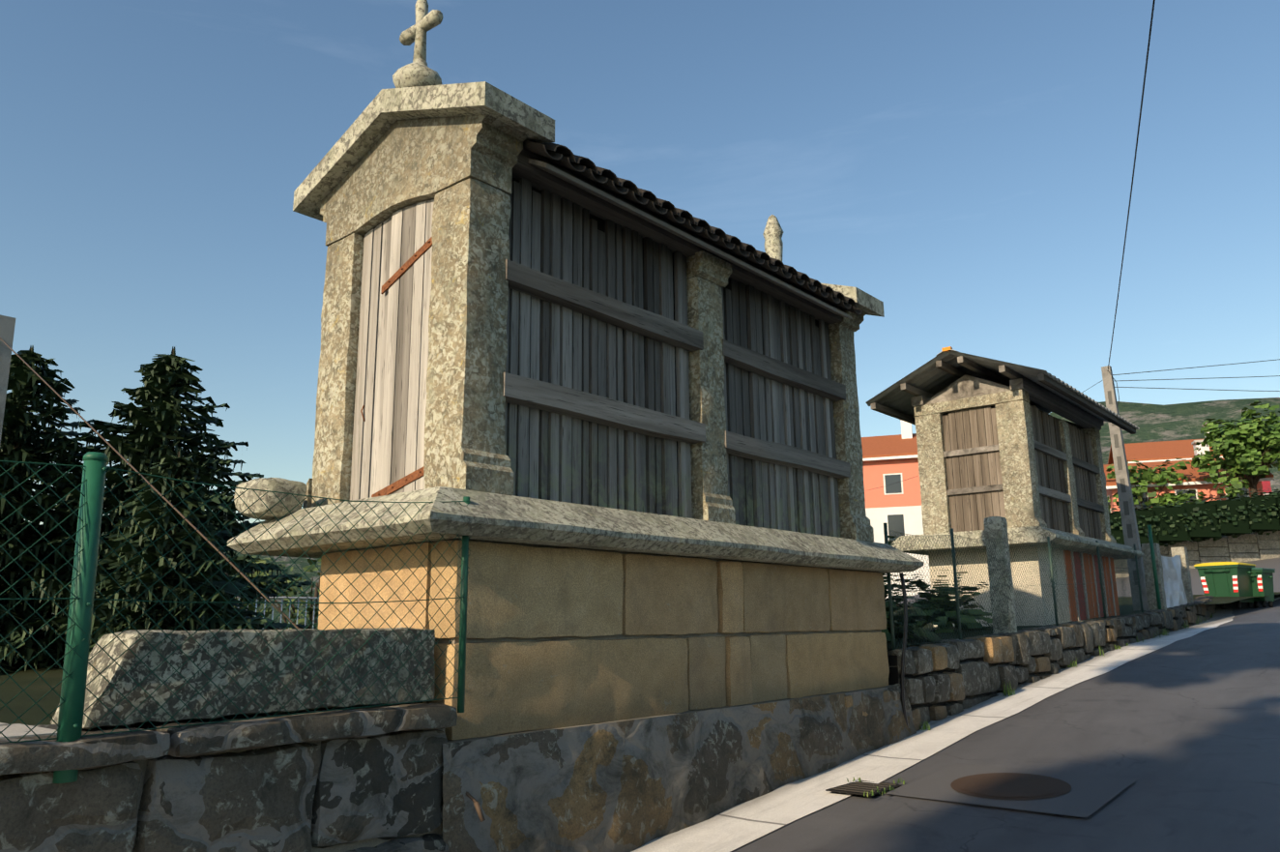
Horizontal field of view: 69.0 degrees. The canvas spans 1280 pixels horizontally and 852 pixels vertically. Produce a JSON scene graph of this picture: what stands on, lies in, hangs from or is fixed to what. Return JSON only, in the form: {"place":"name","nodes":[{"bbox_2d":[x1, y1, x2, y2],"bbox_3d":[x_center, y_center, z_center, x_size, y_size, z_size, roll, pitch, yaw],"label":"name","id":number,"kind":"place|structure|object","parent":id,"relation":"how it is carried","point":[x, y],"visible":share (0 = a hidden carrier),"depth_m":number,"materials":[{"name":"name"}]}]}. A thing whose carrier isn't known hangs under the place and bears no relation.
{"place":"outdoors","nodes":[
{"label":"outdoors","id":0,"kind":"place"},
{"bbox_2d":[41,520,320,629],"bbox_3d":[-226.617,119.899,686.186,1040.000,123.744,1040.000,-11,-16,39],"label":"bush","id":1,"kind":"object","parent":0,"point":[287,562],"depth_m":497.40,"materials":[{"name":"green plant"}]},
{"bbox_2d":[0,591,1279,725],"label":"garden ground","id":2,"kind":"structure","parent":0,"point":[22,702],"depth_m":7.41,"materials":[{"name":"green plant"}]},
{"bbox_2d":[0,314,15,443],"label":"building edge","id":3,"kind":"object","parent":2,"relation":"on","point":[7,327],"visible":1,"depth_m":10.85,"materials":[{"name":"concrete"}]},
{"bbox_2d":[0,722,57,738],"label":"stone slab","id":4,"kind":"structure","parent":2,"relation":"on","point":[14,730],"depth_m":3.29,"materials":[{"name":"white stone"}]},
{"bbox_2d":[0,345,311,674],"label":"spruce trees","id":5,"kind":"object","parent":2,"relation":"on","point":[152,444],"visible":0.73,"depth_m":11.16,"materials":[{"name":"green plant"}]},
{"bbox_2d":[234,596,319,629],"bbox_3d":[-5.680,3.866,17.484,0.036,1.268,5.700,-11,-16,39],"label":"railing","id":6,"kind":"object","parent":2,"relation":"on","point":[299,597],"visible":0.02,"depth_m":16.86,"materials":[{"name":"grey"}]},
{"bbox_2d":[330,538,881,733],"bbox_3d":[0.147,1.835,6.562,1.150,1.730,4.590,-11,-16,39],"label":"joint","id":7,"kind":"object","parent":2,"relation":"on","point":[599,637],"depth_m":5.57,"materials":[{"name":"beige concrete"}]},
{"bbox_2d":[881,535,992,647],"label":"garden shrubs","id":8,"kind":"object","parent":2,"relation":"on","point":[887,629],"visible":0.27,"depth_m":11.23,"materials":[{"name":"green plant"}]},
{"bbox_2d":[984,516,1017,633],"bbox_3d":[4.074,1.809,10.507,0.229,1.579,0.235,-11,-16,39],"label":"stone post","id":9,"kind":"object","parent":2,"relation":"on","point":[995,527],"visible":0.65,"depth_m":10.46,"materials":[{"name":"stone"}]},
{"bbox_2d":[1101,365,1149,610],"bbox_3d":[9.337,1.187,17.911,0.330,4.850,0.200,-11,-16,39],"label":"utility pole","id":10,"kind":"object","parent":2,"relation":"on","point":[1131,537],"visible":0.75,"depth_m":17.84,"materials":[{"name":"concrete"}]},
{"bbox_2d":[868,0,1279,490],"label":"overhead wires","id":11,"kind":"object","parent":10,"relation":"attached to","point":[1153,1],"visible":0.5,"depth_m":14.16,"materials":[{"name":"grey"}]},
{"bbox_2d":[1104,472,1193,610],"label":"gate pillars","id":12,"kind":"structure","parent":2,"relation":"on","point":[1181,551],"depth_m":16.46,"materials":[{"name":"stone"}]},
{"bbox_2d":[1161,554,1187,608],"bbox_3d":[10.244,2.966,17.931,0.133,1.140,3.463,-10,-15,36],"label":"metal sheet","id":13,"kind":"object","parent":2,"relation":"on","point":[1173,569],"visible":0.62,"depth_m":17.92,"materials":[{"name":"white metal"}]},
{"bbox_2d":[0,0,1279,523],"label":"sky","id":14,"kind":"structure","parent":0,"point":[964,166],"materials":[{"name":"blue"}]},
{"bbox_2d":[502,146,850,537],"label":"horreo wood walls","id":15,"kind":"structure","parent":0,"point":[603,338],"depth_m":6.10,"materials":[{"name":"grey wood"}]},
{"bbox_2d":[267,397,1279,624],"bbox_3d":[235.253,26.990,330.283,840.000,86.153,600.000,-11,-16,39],"label":"hill","id":16,"kind":"structure","parent":0,"point":[1156,422],"depth_m":304.24,"materials":[{"name":"green plant"}]},
{"bbox_2d":[861,419,930,598],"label":"coral house","id":17,"kind":"structure","parent":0,"point":[890,460],"depth_m":60.39,"materials":[{"name":"white"}]},
{"bbox_2d":[730,604,1279,851],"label":"road","id":18,"kind":"structure","parent":0,"point":[1185,732],"depth_m":6.39,"materials":[{"name":"grey asphalt"}]},
{"bbox_2d":[0,689,900,851],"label":"retaining wall","id":19,"kind":"structure","parent":18,"relation":"on","point":[389,785],"depth_m":3.56,"materials":[{"name":"grey stone"}]},
{"bbox_2d":[0,701,457,774],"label":"wall coping","id":20,"kind":"object","parent":19,"relation":"on","point":[87,752],"depth_m":3.48,"materials":[{"name":"grey stone"}]},
{"bbox_2d":[50,627,435,728],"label":"grey block","id":21,"kind":"structure","parent":20,"relation":"on","point":[98,686],"depth_m":3.77,"materials":[{"name":"stone"}]},
{"bbox_2d":[0,684,899,851],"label":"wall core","id":22,"kind":"object","parent":19,"relation":"on","point":[343,847],"visible":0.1,"depth_m":4.22,"materials":[{"name":"grey stone"}]},
{"bbox_2d":[52,451,108,783],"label":"fence posts","id":23,"kind":"object","parent":22,"relation":"on","point":[73,688],"visible":0.98,"depth_m":3.20,"materials":[{"name":"green metal"}]},
{"bbox_2d":[0,460,470,743],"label":"fence","id":24,"kind":"object","parent":22,"relation":"on","point":[462,632],"visible":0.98,"depth_m":3.62,"materials":[{"name":"green"}]},
{"bbox_2d":[0,337,485,821],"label":"stay wire","id":25,"kind":"object","parent":22,"relation":"attached to","point":[476,803],"visible":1,"depth_m":6.72,"materials":[{"name":"brown"}]},
{"bbox_2d":[442,685,916,851],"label":"foundation wall","id":26,"kind":"structure","parent":18,"relation":"on","point":[626,785],"depth_m":5.23,"materials":[{"name":"grey stone"}]},
{"bbox_2d":[318,540,889,739],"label":"granary base wall","id":27,"kind":"structure","parent":26,"relation":"on","point":[515,591],"depth_m":5.36,"materials":[{"name":"beige stone"}]},
{"bbox_2d":[227,486,924,573],"bbox_3d":[0.033,0.894,6.830,1.958,0.255,5.332,-11,-16,39],"label":"stone ledge","id":28,"kind":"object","parent":27,"relation":"on","point":[486,516],"depth_m":5.13,"materials":[{"name":"grey stone"}]},
{"bbox_2d":[233,477,306,520],"bbox_3d":[-2.172,0.430,5.468,0.431,0.236,0.307,-11,-16,39],"label":"stone","id":29,"kind":"object","parent":28,"relation":"on","point":[259,508],"visible":0.83,"depth_m":5.33,"materials":[{"name":"stone"}]},
{"bbox_2d":[292,81,884,541],"bbox_3d":[-0.034,-0.452,7.120,1.930,2.518,4.670,-11,-16,39],"label":"stone frame","id":30,"kind":"object","parent":28,"relation":"on","point":[453,151],"visible":0.42,"depth_m":5.50,"materials":[{"name":"grey stone"}]},
{"bbox_2d":[349,199,434,500],"bbox_3d":[-1.416,-0.440,5.430,0.844,1.800,0.090,-11,-16,39],"label":"wooden door","id":31,"kind":"structure","parent":30,"relation":"in","point":[388,454],"depth_m":5.43,"materials":[{"name":"grey wood"}]},
{"bbox_2d":[392,0,783,261],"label":"roof finials","id":32,"kind":"object","parent":30,"relation":"on","point":[418,72],"visible":0.71,"depth_m":5.89,"materials":[{"name":"grey stone"}]},
{"bbox_2d":[523,140,862,319],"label":"tiled roof","id":33,"kind":"structure","parent":30,"relation":"on","point":[563,156],"depth_m":6.26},
{"bbox_2d":[825,780,901,795],"bbox_3d":[1.492,2.370,6.121,0.320,0.014,0.520,-11,-16,39],"label":"drain grate","id":34,"kind":"object","parent":18,"relation":"on","point":[858,787],"visible":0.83,"depth_m":6.05,"materials":[{"name":"grey metal"}]},
{"bbox_2d":[630,605,1234,851],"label":"gutter strip","id":35,"kind":"object","parent":18,"relation":"on","point":[734,828],"visible":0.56,"depth_m":6.80,"materials":[{"name":"concrete"}]},
{"bbox_2d":[899,572,908,727],"bbox_3d":[2.251,1.926,7.924,0.135,1.347,0.052,8,-15,-36],"label":"water pipe","id":36,"kind":"object","parent":35,"relation":"on","point":[902,672],"visible":0.92,"depth_m":7.91,"materials":[{"name":"black"}]},
{"bbox_2d":[884,762,1136,817],"bbox_3d":[2.356,2.291,5.922,1.250,0.081,1.040,-11,-16,39],"label":"asphalt patch","id":37,"kind":"object","parent":18,"relation":"on","point":[1078,795],"visible":1,"depth_m":5.85,"materials":[{"name":"grey asphalt"}]},
{"bbox_2d":[846,613,1212,796],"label":"weeds","id":38,"kind":"object","parent":18,"relation":"on","point":[1009,691],"visible":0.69,"depth_m":9.52,"materials":[{"name":"green plant"}]},
{"bbox_2d":[887,613,1196,708],"bbox_3d":[9.235,3.848,17.014,0.991,1.833,23.071,-10,-15,36],"label":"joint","id":39,"kind":"object","parent":18,"relation":"on","point":[893,676],"depth_m":8.44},
{"bbox_2d":[883,523,1143,649],"bbox_3d":[5.165,1.979,11.655,0.109,1.527,9.132,-11,-16,39],"label":"garden fence","id":40,"kind":"object","parent":39,"relation":"on","point":[956,588],"visible":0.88,"depth_m":10.64,"materials":[{"name":"green"}]},
{"bbox_2d":[1147,524,1161,609],"bbox_3d":[8.914,2.438,16.146,0.055,1.450,0.055,5,-14,-27],"label":"green post","id":41,"kind":"object","parent":39,"relation":"on","point":[1154,567],"visible":1,"depth_m":16.12,"materials":[{"name":"green metal"}]},
{"bbox_2d":[1193,561,1255,608],"bbox_3d":[16.384,4.454,25.974,1.388,1.257,1.220,9,-16,-39],"label":"bin","id":42,"kind":"object","parent":18,"relation":"on","point":[1226,578],"visible":0.79,"depth_m":25.63,"materials":[{"name":"green plastic"}]},
{"bbox_2d":[1250,567,1275,607],"bbox_3d":[17.306,4.530,26.096,0.858,1.082,0.800,8,-15,-35],"label":"bin","id":43,"kind":"object","parent":18,"relation":"on","point":[1263,585],"visible":0.65,"depth_m":25.85,"materials":[{"name":"green plastic"}]},
{"bbox_2d":[928,545,1119,626],"bbox_3d":[6.009,2.700,14.295,1.542,1.450,3.810,-11,-16,39],"label":"granary base","id":44,"kind":"object","parent":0,"point":[985,578],"visible":0.25,"depth_m":13.07,"materials":[{"name":"beige stone"}]},
{"bbox_2d":[890,374,1144,559],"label":"granary","id":45,"kind":"structure","parent":44,"relation":"on","point":[974,491],"depth_m":13.44,"materials":[{"name":"beige stone"}]},
{"bbox_2d":[865,346,1139,434],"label":"roof","id":46,"kind":"structure","parent":45,"relation":"on","point":[945,367],"depth_m":13.79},
{"bbox_2d":[887,595,1216,730],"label":"rubble wall","id":47,"kind":"structure","parent":0,"point":[972,679],"depth_m":9.84,"materials":[{"name":"grey stone"}]},
{"bbox_2d":[899,539,1279,605],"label":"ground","id":48,"kind":"structure","parent":0,"point":[1197,586],"depth_m":35.89,"materials":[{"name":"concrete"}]},
{"bbox_2d":[1103,439,1274,512],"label":"coral house","id":49,"kind":"structure","parent":48,"relation":"on","point":[1197,481],"depth_m":56.40,"materials":[{"name":"orange paint"}]},
{"bbox_2d":[1107,421,1271,494],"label":"house","id":50,"kind":"structure","parent":49,"relation":"attached to","point":[1152,451],"depth_m":71.61,"materials":[{"name":"white"}]},
{"bbox_2d":[1108,485,1279,546],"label":"hedge","id":51,"kind":"object","parent":48,"relation":"on","point":[1217,518],"visible":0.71,"depth_m":39.03,"materials":[{"name":"green plant"}]},
{"bbox_2d":[1113,530,1279,578],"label":"wall","id":52,"kind":"structure","parent":48,"relation":"on","point":[1245,547],"depth_m":40.32,"materials":[{"name":"stone"}]},
{"label":"ground","id":53,"kind":"structure","parent":0,"visible":0},
{"bbox_2d":[226,552,321,630],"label":"valley trees","id":54,"kind":"object","parent":53,"relation":"on","point":[293,614],"visible":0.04,"depth_m":23.95,"materials":[{"name":"green plant"}]},
{"bbox_2d":[1105,400,1279,508],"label":"trees","id":55,"kind":"object","parent":53,"relation":"on","point":[1246,448],"visible":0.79,"depth_m":53.31,"materials":[{"name":"green plant"}]}
]}

